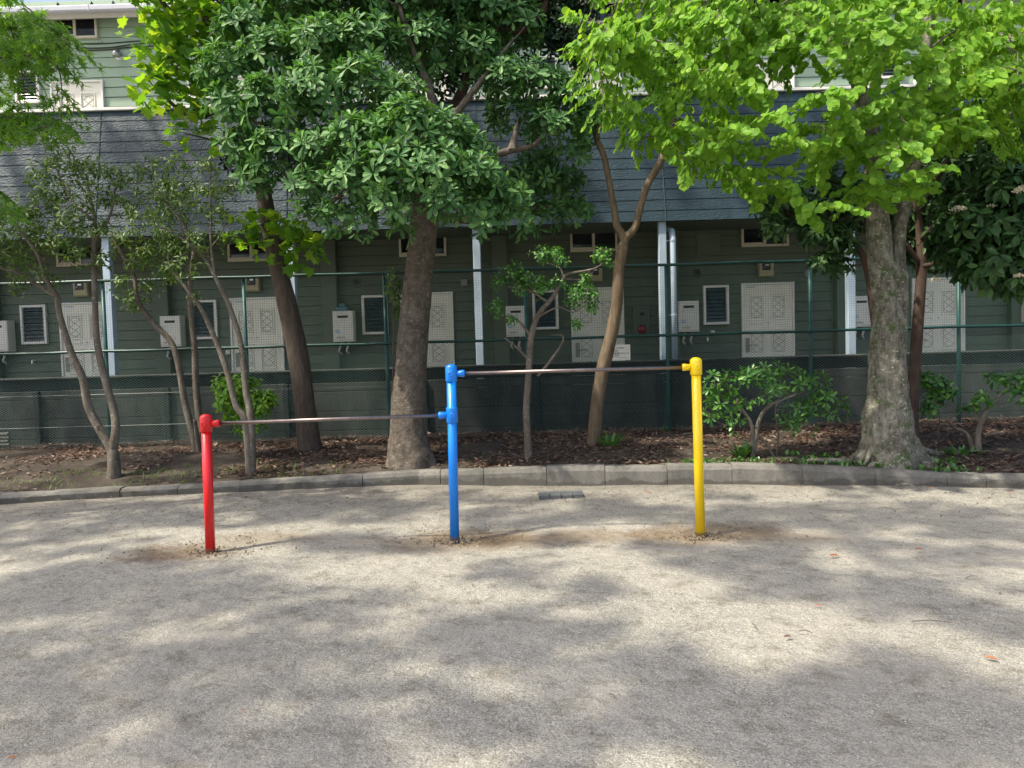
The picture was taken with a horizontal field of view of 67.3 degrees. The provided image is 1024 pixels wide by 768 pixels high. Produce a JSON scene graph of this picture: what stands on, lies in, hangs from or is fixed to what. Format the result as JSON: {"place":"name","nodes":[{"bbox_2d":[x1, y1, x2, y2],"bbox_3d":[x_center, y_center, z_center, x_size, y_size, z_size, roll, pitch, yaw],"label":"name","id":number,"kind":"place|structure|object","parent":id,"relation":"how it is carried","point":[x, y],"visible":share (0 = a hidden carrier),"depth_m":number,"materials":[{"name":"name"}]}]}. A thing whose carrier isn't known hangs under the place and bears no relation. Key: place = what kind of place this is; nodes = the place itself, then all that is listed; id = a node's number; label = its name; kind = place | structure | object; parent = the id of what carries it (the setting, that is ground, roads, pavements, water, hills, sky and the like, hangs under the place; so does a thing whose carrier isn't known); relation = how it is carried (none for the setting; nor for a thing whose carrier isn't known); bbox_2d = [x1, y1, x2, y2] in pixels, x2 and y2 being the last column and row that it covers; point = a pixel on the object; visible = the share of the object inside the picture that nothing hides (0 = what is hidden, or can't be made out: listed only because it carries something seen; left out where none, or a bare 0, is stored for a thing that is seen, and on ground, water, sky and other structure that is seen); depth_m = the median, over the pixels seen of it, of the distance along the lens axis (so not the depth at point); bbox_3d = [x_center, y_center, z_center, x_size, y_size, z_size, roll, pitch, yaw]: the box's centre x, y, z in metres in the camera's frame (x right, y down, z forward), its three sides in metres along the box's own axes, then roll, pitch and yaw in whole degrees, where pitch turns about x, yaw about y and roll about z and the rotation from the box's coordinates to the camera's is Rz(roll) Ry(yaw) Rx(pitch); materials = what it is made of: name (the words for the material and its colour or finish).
{"place":"outdoors","nodes":[
{"label":"outdoors","id":0,"kind":"place"},
{"bbox_2d":[13,0,89,2],"label":"sky","id":1,"kind":"structure","parent":0,"point":[22,0],"materials":[{"name":"white"}]},
{"bbox_2d":[0,478,1023,767],"bbox_3d":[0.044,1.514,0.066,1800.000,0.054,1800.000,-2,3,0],"label":"ground","id":2,"kind":"structure","parent":0,"point":[312,710],"depth_m":4.15,"materials":[{"name":"grey sand"}]},
{"bbox_2d":[0,0,112,234],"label":"feathery maple tree","id":3,"kind":"object","parent":2,"relation":"on","point":[34,38],"visible":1,"depth_m":6.75,"materials":[{"name":"green plant"}]},
{"bbox_2d":[69,518,825,564],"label":"dirt clods","id":4,"kind":"object","parent":2,"relation":"on","point":[468,541],"visible":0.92,"depth_m":6.12,"materials":[{"name":"brown soil"}]},
{"bbox_2d":[199,357,704,553],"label":"horizontal bars","id":5,"kind":"object","parent":2,"relation":"on","point":[207,423],"visible":0.95,"depth_m":6.09,"materials":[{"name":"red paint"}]},
{"bbox_2d":[0,462,1023,504],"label":"kerb","id":6,"kind":"structure","parent":2,"relation":"on","point":[743,473],"depth_m":8.43,"materials":[{"name":"concrete"}]},
{"bbox_2d":[0,486,1023,767],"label":"pebbles","id":7,"kind":"object","parent":2,"relation":"on","point":[536,626],"visible":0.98,"depth_m":4.07,"materials":[{"name":"grey stone"}]},
{"bbox_2d":[0,417,1023,491],"bbox_3d":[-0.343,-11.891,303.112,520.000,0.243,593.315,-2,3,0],"label":"soil bed","id":8,"kind":"object","parent":2,"relation":"on","point":[86,464],"visible":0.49,"depth_m":9.50,"materials":[{"name":"brown soil"}]},
{"bbox_2d":[0,432,10,446],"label":"block stack","id":9,"kind":"object","parent":8,"relation":"on","point":[3,440],"visible":0.69,"depth_m":11.47,"materials":[{"name":"concrete"}]},
{"bbox_2d":[0,138,144,478],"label":"slim tree","id":10,"kind":"object","parent":8,"relation":"on","point":[111,443],"visible":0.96,"depth_m":9.00,"materials":[{"name":"green plant"}]},
{"bbox_2d":[102,177,206,451],"bbox_3d":[-4.684,-0.816,10.184,1.370,3.803,0.630,-2,3,-16],"label":"slim tree","id":11,"kind":"object","parent":8,"relation":"on","point":[193,426],"visible":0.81,"depth_m":10.21,"materials":[{"name":"green plant"}]},
{"bbox_2d":[113,150,255,475],"bbox_3d":[-3.820,-0.739,8.949,1.525,3.956,0.701,-2,3,0],"label":"slim tree","id":12,"kind":"object","parent":8,"relation":"on","point":[249,435],"visible":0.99,"depth_m":8.92,"materials":[{"name":"green plant"}]},
{"bbox_2d":[115,0,330,451],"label":"maple tree","id":13,"kind":"object","parent":8,"relation":"on","point":[167,25],"visible":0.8,"depth_m":9.58,"materials":[{"name":"green plant"}]},
{"bbox_2d":[209,372,280,456],"bbox_3d":[-3.400,0.458,9.826,0.911,1.264,0.622,-2,3,0],"label":"shrub","id":14,"kind":"object","parent":8,"relation":"on","point":[264,402],"visible":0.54,"depth_m":9.75,"materials":[{"name":"green plant"}]},
{"bbox_2d":[1,447,714,490],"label":"short grass","id":15,"kind":"structure","parent":8,"relation":"on","point":[202,472],"depth_m":9.13,"materials":[{"name":"green plant"}]},
{"bbox_2d":[384,266,403,388],"bbox_3d":[-1.563,-0.328,10.684,0.418,2.590,0.401,-2,3,0],"label":"sapling","id":16,"kind":"object","parent":8,"relation":"on","point":[396,301],"visible":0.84,"depth_m":10.61,"materials":[{"name":"green plant"}]},
{"bbox_2d":[189,0,612,469],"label":"broadleaf tree","id":17,"kind":"object","parent":8,"relation":"on","point":[426,172],"visible":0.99,"depth_m":8.76,"materials":[{"name":"green plant"}]},
{"bbox_2d":[210,0,609,351],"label":"evergreen tree","id":18,"kind":"object","parent":8,"relation":"on","point":[554,42],"visible":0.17,"depth_m":10.19,"materials":[{"name":"green plant"}]},
{"bbox_2d":[0,0,1023,400],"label":"apartment building","id":19,"kind":"structure","parent":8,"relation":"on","point":[696,222],"depth_m":13.88,"materials":[{"name":"green"}]},
{"bbox_2d":[0,320,15,364],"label":"water heater","id":20,"kind":"object","parent":19,"relation":"attached to","point":[4,336],"visible":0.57,"depth_m":13.73,"materials":[{"name":"metal"}]},
{"bbox_2d":[14,71,41,103],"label":"louvre window","id":21,"kind":"structure","parent":19,"relation":"in","point":[33,100],"depth_m":13.72,"materials":[{"name":"white paint"}]},
{"bbox_2d":[19,304,48,344],"bbox_3d":[-8.647,-1.075,13.913,0.465,0.710,0.060,-2,2,0],"label":"louvre window","id":22,"kind":"structure","parent":19,"relation":"in","point":[42,324],"depth_m":13.91,"materials":[{"name":"white paint"}]},
{"bbox_2d":[49,80,104,108],"bbox_3d":[-7.742,-4.302,13.779,0.944,2.231,0.050,-2,2,0],"label":"door","id":23,"kind":"structure","parent":19,"relation":"in","point":[93,97],"depth_m":13.74,"materials":[{"name":"white paint"}]},
{"bbox_2d":[52,18,101,43],"bbox_3d":[-7.773,-6.299,13.687,0.914,0.450,0.060,-2,2,0],"label":"loft window","id":24,"kind":"structure","parent":19,"relation":"in","point":[82,28],"depth_m":13.68,"materials":[{"name":"beige glass"}]},
{"bbox_2d":[54,247,102,270],"bbox_3d":[-7.779,-2.288,13.862,0.971,0.478,0.060,-2,2,0],"label":"loft window","id":25,"kind":"structure","parent":19,"relation":"in","point":[86,261],"depth_m":13.86,"materials":[{"name":"black glass"}]},
{"bbox_2d":[59,302,103,390],"bbox_3d":[-7.689,-0.433,13.936,0.958,2.088,0.074,-2,2,0],"label":"door","id":26,"kind":"structure","parent":19,"relation":"in","point":[86,305],"depth_m":13.93,"materials":[{"name":"white paint"}]},
{"bbox_2d":[73,283,90,296],"bbox_3d":[-7.760,-1.713,13.854,0.270,0.266,0.124,-2,3,0],"label":"electric meter","id":27,"kind":"object","parent":19,"relation":"attached to","point":[77,288],"visible":0.67,"depth_m":13.81,"materials":[{"name":"beige plastic"}]},
{"bbox_2d":[75,283,82,289],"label":"window","id":28,"kind":"structure","parent":27,"relation":"in","point":[77,287],"depth_m":13.79,"materials":[{"name":"black glass"}]},
{"bbox_2d":[160,315,185,359],"bbox_3d":[-6.091,-0.827,13.826,0.366,0.790,0.226,-2,3,0],"label":"water heater","id":29,"kind":"object","parent":19,"relation":"attached to","point":[179,332],"visible":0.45,"depth_m":13.72,"materials":[{"name":"metal"}]},
{"bbox_2d":[187,65,212,98],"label":"louvre window","id":30,"kind":"structure","parent":19,"relation":"in","point":[191,76],"depth_m":13.71,"materials":[{"name":"white paint"}]},
{"bbox_2d":[193,300,218,339],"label":"louvre window","id":31,"kind":"structure","parent":19,"relation":"in","point":[210,314],"depth_m":13.91,"materials":[{"name":"white paint"}]},
{"bbox_2d":[225,243,267,265],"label":"loft window","id":32,"kind":"structure","parent":19,"relation":"in","point":[245,255],"depth_m":13.86,"materials":[{"name":"black glass"}]},
{"bbox_2d":[245,278,260,291],"bbox_3d":[-4.676,-1.802,13.854,0.270,0.266,0.124,-2,3,0],"label":"electric meter","id":33,"kind":"object","parent":19,"relation":"attached to","point":[250,284],"visible":0.67,"depth_m":13.81,"materials":[{"name":"beige plastic"}]},
{"bbox_2d":[247,278,254,284],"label":"window","id":34,"kind":"structure","parent":33,"relation":"in","point":[249,282],"depth_m":13.79,"materials":[{"name":"black glass"}]},
{"bbox_2d":[231,76,275,101],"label":"door","id":35,"kind":"structure","parent":19,"relation":"in","point":[239,77],"depth_m":13.73,"materials":[{"name":"white paint"}]},
{"bbox_2d":[229,297,284,393],"bbox_3d":[-4.605,-0.522,13.936,0.958,2.088,0.074,-2,2,0],"label":"door","id":36,"kind":"structure","parent":19,"relation":"in","point":[251,306],"depth_m":13.93,"materials":[{"name":"white paint"}]},
{"bbox_2d":[332,310,355,354],"bbox_3d":[-3.008,-0.916,13.826,0.366,0.790,0.226,-2,3,0],"label":"water heater","id":37,"kind":"object","parent":19,"relation":"attached to","point":[343,324],"visible":0.82,"depth_m":13.72,"materials":[{"name":"metal"}]},
{"bbox_2d":[336,303,347,310],"bbox_3d":[-3.037,-1.375,13.779,0.190,0.128,0.140,-2,3,0],"label":"plastic box","id":38,"kind":"object","parent":37,"relation":"on","point":[343,306],"visible":0.89,"depth_m":13.72,"materials":[{"name":"plastic"}]},
{"bbox_2d":[361,61,384,93],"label":"louvre window","id":39,"kind":"structure","parent":19,"relation":"in","point":[382,61],"depth_m":13.73,"materials":[{"name":"white paint"}]},
{"bbox_2d":[361,295,388,334],"bbox_3d":[-2.479,-1.253,13.913,0.465,0.710,0.060,-2,2,0],"label":"louvre window","id":40,"kind":"structure","parent":19,"relation":"in","point":[371,304],"depth_m":13.91,"materials":[{"name":"white paint"}]},
{"bbox_2d":[396,238,449,260],"bbox_3d":[-1.611,-2.466,13.862,0.971,0.478,0.060,-2,2,0],"label":"loft window","id":41,"kind":"structure","parent":19,"relation":"in","point":[440,242],"depth_m":13.86,"materials":[{"name":"black glass"}]},
{"bbox_2d":[398,71,448,97],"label":"door","id":42,"kind":"structure","parent":19,"relation":"in","point":[442,88],"depth_m":13.74,"materials":[{"name":"white paint"}]},
{"bbox_2d":[400,292,454,388],"bbox_3d":[-1.521,-0.612,13.948,0.958,2.088,0.050,-2,2,0],"label":"door","id":43,"kind":"structure","parent":19,"relation":"in","point":[436,317],"depth_m":13.93,"materials":[{"name":"white paint"}]},
{"bbox_2d":[461,279,467,285],"bbox_3d":[-0.860,-1.830,13.881,0.120,0.120,0.077,-2,3,0],"label":"bell box","id":44,"kind":"object","parent":19,"relation":"attached to","point":[464,282],"visible":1,"depth_m":13.84,"materials":[{"name":"grey plastic"}]},
{"bbox_2d":[505,306,524,349],"bbox_3d":[0.076,-1.005,13.826,0.366,0.790,0.226,-2,3,0],"label":"water heater","id":45,"kind":"object","parent":19,"relation":"attached to","point":[513,310],"visible":0.7,"depth_m":13.72,"materials":[{"name":"metal"}]},
{"bbox_2d":[532,290,558,329],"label":"louvre window","id":46,"kind":"structure","parent":19,"relation":"in","point":[554,315],"depth_m":13.91,"materials":[{"name":"white paint"}]},
{"bbox_2d":[534,54,557,88],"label":"louvre window","id":47,"kind":"structure","parent":19,"relation":"in","point":[553,58],"depth_m":13.71,"materials":[{"name":"white paint"}]},
{"bbox_2d":[567,233,617,256],"bbox_3d":[1.473,-2.554,13.862,0.971,0.478,0.060,-2,2,0],"label":"loft window","id":48,"kind":"structure","parent":19,"relation":"in","point":[578,242],"depth_m":13.86,"materials":[{"name":"black glass"}]},
{"bbox_2d":[587,268,602,281],"bbox_3d":[1.492,-1.979,13.854,0.270,0.266,0.124,-2,3,0],"label":"electric meter","id":49,"kind":"object","parent":19,"relation":"attached to","point":[597,274],"visible":0.46,"depth_m":13.81,"materials":[{"name":"beige plastic"}]},
{"bbox_2d":[591,268,598,274],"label":"window","id":50,"kind":"structure","parent":49,"relation":"in","point":[596,271],"depth_m":13.79,"materials":[{"name":"black glass"}]},
{"bbox_2d":[568,66,621,91],"bbox_3d":[1.510,-4.568,13.779,0.944,2.231,0.050,-2,2,0],"label":"door","id":51,"kind":"structure","parent":19,"relation":"in","point":[614,82],"depth_m":13.74,"materials":[{"name":"white paint"}]},
{"bbox_2d":[573,3,616,28],"bbox_3d":[1.478,-6.566,13.687,0.914,0.450,0.060,-2,2,0],"label":"loft window","id":52,"kind":"structure","parent":19,"relation":"in","point":[601,19],"depth_m":13.68,"materials":[{"name":"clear glass"}]},
{"bbox_2d":[570,287,624,384],"bbox_3d":[1.563,-0.700,13.936,0.958,2.088,0.074,-2,2,0],"label":"door","id":53,"kind":"structure","parent":19,"relation":"in","point":[603,317],"depth_m":13.93,"materials":[{"name":"white paint"}]},
{"bbox_2d":[632,305,649,334],"bbox_3d":[2.336,-1.154,13.878,0.300,0.520,0.150,-2,3,0],"label":"fire alarm","id":54,"kind":"object","parent":19,"relation":"attached to","point":[638,316],"visible":0.85,"depth_m":13.85,"materials":[{"name":"green"}]},
{"bbox_2d":[677,301,698,344],"bbox_3d":[3.160,-1.093,13.826,0.366,0.790,0.226,-2,3,0],"label":"water heater","id":55,"kind":"object","parent":19,"relation":"attached to","point":[692,312],"visible":0.79,"depth_m":13.72,"materials":[{"name":"metal"}]},
{"bbox_2d":[702,285,728,324],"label":"louvre window","id":56,"kind":"structure","parent":19,"relation":"in","point":[709,300],"depth_m":13.91,"materials":[{"name":"white paint"}]},
{"bbox_2d":[738,228,791,251],"bbox_3d":[4.557,-2.643,13.862,0.971,0.478,0.060,-2,2,0],"label":"loft window","id":57,"kind":"structure","parent":19,"relation":"in","point":[749,237],"depth_m":13.86,"materials":[{"name":"black glass"}]},
{"bbox_2d":[757,263,773,276],"bbox_3d":[4.576,-2.068,13.854,0.270,0.266,0.124,-2,3,0],"label":"electric meter","id":58,"kind":"object","parent":19,"relation":"attached to","point":[767,272],"visible":0.53,"depth_m":13.81,"materials":[{"name":"beige plastic"}]},
{"bbox_2d":[762,263,770,269],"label":"window","id":59,"kind":"structure","parent":58,"relation":"in","point":[768,265],"depth_m":13.79,"materials":[{"name":"black glass"}]},
{"bbox_2d":[745,0,789,18],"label":"loft window","id":60,"kind":"structure","parent":19,"relation":"in","point":[771,1],"depth_m":13.68,"materials":[{"name":"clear glass"}]},
{"bbox_2d":[741,282,794,379],"bbox_3d":[4.647,-0.789,13.936,0.958,2.088,0.074,-2,2,0],"label":"door","id":61,"kind":"structure","parent":19,"relation":"in","point":[769,316],"depth_m":13.93,"materials":[{"name":"white paint"}]},
{"bbox_2d":[755,60,794,87],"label":"door","id":62,"kind":"structure","parent":19,"relation":"in","point":[773,84],"depth_m":13.74,"materials":[{"name":"white paint"}]},
{"bbox_2d":[856,296,870,339],"bbox_3d":[6.244,-1.182,13.826,0.366,0.790,0.226,-2,3,0],"label":"water heater","id":63,"kind":"object","parent":19,"relation":"attached to","point":[865,319],"visible":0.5,"depth_m":13.72,"materials":[{"name":"metal"}]},
{"bbox_2d":[881,63,903,78],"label":"louvre window","id":64,"kind":"structure","parent":19,"relation":"in","point":[887,74],"depth_m":13.73,"materials":[{"name":"white paint"}]},
{"bbox_2d":[911,277,964,373],"bbox_3d":[7.731,-0.878,13.936,0.958,2.088,0.074,-2,2,0],"label":"door","id":65,"kind":"structure","parent":19,"relation":"in","point":[945,287],"depth_m":13.93,"materials":[{"name":"white paint"}]},
{"bbox_2d":[919,0,964,18],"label":"loft window","id":66,"kind":"structure","parent":19,"relation":"in","point":[959,1],"depth_m":13.68,"materials":[{"name":"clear glass"}]},
{"bbox_2d":[1021,297,1023,322],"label":"water heater","id":67,"kind":"object","parent":19,"relation":"attached to","point":[1022,313],"visible":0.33,"depth_m":13.77,"materials":[{"name":"metal"}]},
{"bbox_2d":[0,349,1023,445],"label":"retaining wall","id":68,"kind":"structure","parent":8,"relation":"on","point":[565,398],"depth_m":11.77,"materials":[{"name":"concrete"}]},
{"bbox_2d":[0,258,1023,448],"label":"fence","id":69,"kind":"object","parent":8,"relation":"on","point":[667,335],"visible":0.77,"depth_m":10.99,"materials":[{"name":"metal"}]},
{"bbox_2d":[612,344,629,360],"bbox_3d":[1.493,-0.446,10.951,0.380,0.223,0.011,-2,3,0],"label":"notice sign","id":70,"kind":"object","parent":69,"relation":"attached to","point":[621,352],"visible":0.55,"depth_m":10.95,"materials":[{"name":"white paint"}]},
{"bbox_2d":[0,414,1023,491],"bbox_3d":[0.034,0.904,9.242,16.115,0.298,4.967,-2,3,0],"label":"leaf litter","id":71,"kind":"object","parent":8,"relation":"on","point":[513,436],"visible":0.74,"depth_m":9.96,"materials":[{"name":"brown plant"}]},
{"bbox_2d":[485,244,614,458],"bbox_3d":[0.463,-0.301,9.093,1.538,2.684,0.399,-2,3,0],"label":"tree","id":72,"kind":"object","parent":8,"relation":"on","point":[542,289],"visible":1,"depth_m":9.06,"materials":[{"name":"green plant"}]},
{"bbox_2d":[592,431,627,447],"bbox_3d":[1.248,0.697,9.758,0.482,0.208,0.385,-1,3,22],"label":"grass tuft","id":73,"kind":"object","parent":8,"relation":"on","point":[610,441],"visible":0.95,"depth_m":9.71,"materials":[{"name":"green plant"}]},
{"bbox_2d":[587,34,716,445],"bbox_3d":[1.812,-1.810,9.908,1.884,5.449,0.976,-2,3,0],"label":"forked tree","id":74,"kind":"object","parent":8,"relation":"on","point":[601,382],"visible":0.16,"depth_m":9.80,"materials":[{"name":"beige plant"}]},
{"bbox_2d":[726,441,753,456],"bbox_3d":[2.624,0.748,8.767,0.358,0.195,0.342,-2,3,0],"label":"weed","id":75,"kind":"object","parent":8,"relation":"on","point":[744,450],"visible":0.94,"depth_m":8.72,"materials":[{"name":"green plant"}]},
{"bbox_2d":[681,456,801,463],"bbox_3d":[2.536,0.847,8.519,1.302,0.080,0.307,-1,3,10],"label":"ground cover","id":76,"kind":"object","parent":8,"relation":"on","point":[739,458],"visible":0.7,"depth_m":8.52,"materials":[{"name":"green plant"}]},
{"bbox_2d":[701,359,851,456],"bbox_3d":[2.965,0.346,8.761,1.764,1.275,0.590,-2,3,-7],"label":"shrub","id":77,"kind":"object","parent":8,"relation":"on","point":[715,394],"visible":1,"depth_m":8.69,"materials":[{"name":"green plant"}]},
{"bbox_2d":[557,0,1023,486],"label":"round leaved tree","id":78,"kind":"object","parent":8,"relation":"on","point":[914,130],"visible":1,"depth_m":7.31,"materials":[{"name":"green plant"}]},
{"bbox_2d":[785,450,982,471],"bbox_3d":[3.993,0.836,8.409,1.918,0.170,0.695,-1,3,14],"label":"ground cover","id":79,"kind":"object","parent":8,"relation":"on","point":[920,466],"visible":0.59,"depth_m":8.28,"materials":[{"name":"green plant"}]},
{"bbox_2d":[748,31,1023,437],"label":"flowering evergreen tree","id":80,"kind":"object","parent":8,"relation":"on","point":[970,231],"visible":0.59,"depth_m":8.77,"materials":[{"name":"green plant"}]},
{"bbox_2d":[919,370,962,438],"bbox_3d":[5.345,0.322,9.640,0.546,1.008,0.337,-2,3,0],"label":"shrub","id":81,"kind":"object","parent":8,"relation":"on","point":[935,391],"visible":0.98,"depth_m":9.59,"materials":[{"name":"green plant"}]},
{"bbox_2d":[938,444,987,455],"bbox_3d":[5.114,0.753,8.749,0.537,0.120,0.300,-2,3,0],"label":"weed","id":82,"kind":"object","parent":8,"relation":"on","point":[964,451],"visible":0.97,"depth_m":8.70,"materials":[{"name":"green plant"}]},
{"bbox_2d":[946,367,1023,450],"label":"shrub","id":83,"kind":"object","parent":8,"relation":"on","point":[1018,389],"visible":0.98,"depth_m":8.82,"materials":[{"name":"green plant"}]},
{"bbox_2d":[3,483,1023,613],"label":"fallen leaves","id":84,"kind":"object","parent":2,"relation":"on","point":[461,509],"visible":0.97,"depth_m":7.52,"materials":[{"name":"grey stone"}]},
{"bbox_2d":[538,490,583,499],"bbox_3d":[0.504,1.164,7.937,0.458,0.074,0.260,-2,3,0],"label":"drain cover","id":85,"kind":"object","parent":2,"relation":"on","point":[545,495],"visible":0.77,"depth_m":7.86,"materials":[{"name":"metal"}]},
{"bbox_2d":[912,619,951,622],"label":"twig","id":86,"kind":"object","parent":2,"relation":"on","point":[929,620],"visible":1,"depth_m":4.06,"materials":[{"name":"beige wood"}]}
]}

